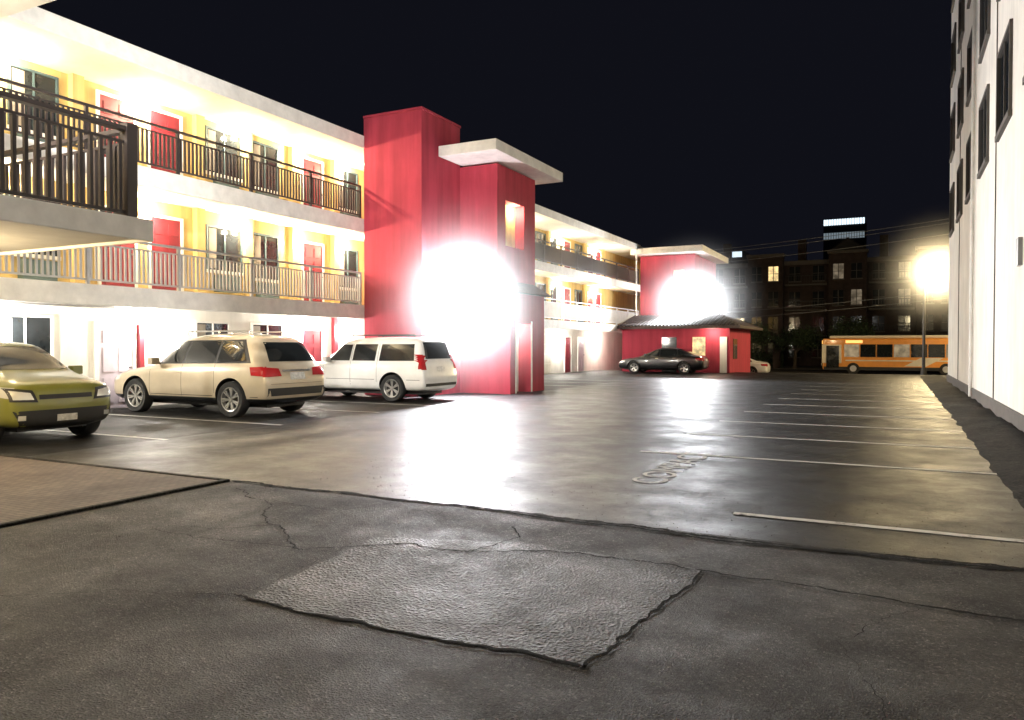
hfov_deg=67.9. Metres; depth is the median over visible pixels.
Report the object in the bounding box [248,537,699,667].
asphalt patch
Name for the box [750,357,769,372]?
white sedan
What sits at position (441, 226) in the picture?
stair towers
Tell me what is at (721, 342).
tile roof office
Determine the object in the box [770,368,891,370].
sidewalk
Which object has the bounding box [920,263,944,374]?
street lamp
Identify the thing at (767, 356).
hedge
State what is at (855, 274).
brick apartment building
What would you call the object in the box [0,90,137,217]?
wing railing
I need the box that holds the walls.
[0,52,639,408]
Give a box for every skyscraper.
[732,249,749,263]
[823,216,866,258]
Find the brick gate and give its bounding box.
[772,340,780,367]
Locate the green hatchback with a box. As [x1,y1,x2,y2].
[0,341,109,439]
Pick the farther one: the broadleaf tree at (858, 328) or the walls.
the broadleaf tree at (858, 328)
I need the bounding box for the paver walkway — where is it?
[0,456,216,522]
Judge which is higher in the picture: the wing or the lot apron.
the wing
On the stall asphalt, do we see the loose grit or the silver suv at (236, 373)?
the silver suv at (236, 373)
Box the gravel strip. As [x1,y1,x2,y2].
[919,375,1023,507]
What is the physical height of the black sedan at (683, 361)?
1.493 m
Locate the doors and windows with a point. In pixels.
(115, 349)
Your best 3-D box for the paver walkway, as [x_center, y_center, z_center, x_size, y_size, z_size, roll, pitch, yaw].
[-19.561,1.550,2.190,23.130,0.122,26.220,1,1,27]
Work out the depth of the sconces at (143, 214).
22.12 m
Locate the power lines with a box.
[716,219,946,317]
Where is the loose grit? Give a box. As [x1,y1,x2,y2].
[1,467,1023,719]
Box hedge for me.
[750,347,822,367]
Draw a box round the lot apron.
[733,372,946,375]
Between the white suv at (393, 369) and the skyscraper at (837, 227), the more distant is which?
the skyscraper at (837, 227)
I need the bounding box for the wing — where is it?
[0,0,153,255]
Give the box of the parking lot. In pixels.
[26,372,1023,567]
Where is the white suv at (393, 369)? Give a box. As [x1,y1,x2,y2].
[317,334,456,401]
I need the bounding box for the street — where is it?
[769,370,941,374]
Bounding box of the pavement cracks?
[2,480,1023,719]
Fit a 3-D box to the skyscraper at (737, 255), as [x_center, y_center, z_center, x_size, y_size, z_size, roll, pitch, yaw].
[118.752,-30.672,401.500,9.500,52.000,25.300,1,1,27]
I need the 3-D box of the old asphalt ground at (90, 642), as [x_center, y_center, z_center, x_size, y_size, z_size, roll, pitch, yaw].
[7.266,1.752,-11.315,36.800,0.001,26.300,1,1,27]
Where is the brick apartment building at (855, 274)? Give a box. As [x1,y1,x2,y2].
[716,234,948,365]
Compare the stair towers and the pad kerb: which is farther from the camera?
the stair towers
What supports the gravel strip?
on the parking lot
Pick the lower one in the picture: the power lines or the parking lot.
the parking lot
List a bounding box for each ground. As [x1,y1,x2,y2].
[0,481,1023,719]
[232,366,946,555]
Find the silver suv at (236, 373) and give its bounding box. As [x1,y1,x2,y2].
[114,330,323,417]
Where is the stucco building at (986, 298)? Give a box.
[947,0,1023,431]
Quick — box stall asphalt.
[0,370,680,456]
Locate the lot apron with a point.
(823, 373)
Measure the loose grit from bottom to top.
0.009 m
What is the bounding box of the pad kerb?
[0,454,229,527]
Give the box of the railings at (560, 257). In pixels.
[0,77,638,324]
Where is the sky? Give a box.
[37,0,951,264]
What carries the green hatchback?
on the stall asphalt
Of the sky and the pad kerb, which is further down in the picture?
the pad kerb
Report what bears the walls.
on the ground at (809, 367)
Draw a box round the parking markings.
[47,379,1023,541]
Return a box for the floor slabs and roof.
[0,7,642,331]
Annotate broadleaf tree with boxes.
[740,318,778,350]
[766,321,825,367]
[827,316,875,337]
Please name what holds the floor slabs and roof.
attached to the walls
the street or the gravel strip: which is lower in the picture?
the gravel strip
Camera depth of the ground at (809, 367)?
74.05 m
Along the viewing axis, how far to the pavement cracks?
5.52 m
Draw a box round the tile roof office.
[617,313,762,372]
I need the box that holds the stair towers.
[363,106,727,396]
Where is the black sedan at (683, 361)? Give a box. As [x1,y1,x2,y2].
[619,347,708,373]
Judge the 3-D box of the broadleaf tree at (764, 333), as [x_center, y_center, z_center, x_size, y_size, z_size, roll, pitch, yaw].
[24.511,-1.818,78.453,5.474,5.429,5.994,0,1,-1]
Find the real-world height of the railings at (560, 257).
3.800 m
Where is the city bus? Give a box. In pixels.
[821,335,947,374]
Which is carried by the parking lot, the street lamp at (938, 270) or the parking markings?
the parking markings
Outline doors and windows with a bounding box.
[0,62,636,407]
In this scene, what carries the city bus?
on the street
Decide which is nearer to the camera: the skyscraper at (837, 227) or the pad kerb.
the pad kerb
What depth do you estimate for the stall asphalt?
16.77 m
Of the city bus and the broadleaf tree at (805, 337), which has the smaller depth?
the city bus
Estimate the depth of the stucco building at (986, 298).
18.64 m
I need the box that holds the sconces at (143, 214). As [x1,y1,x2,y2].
[0,103,595,339]
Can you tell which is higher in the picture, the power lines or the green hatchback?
the power lines

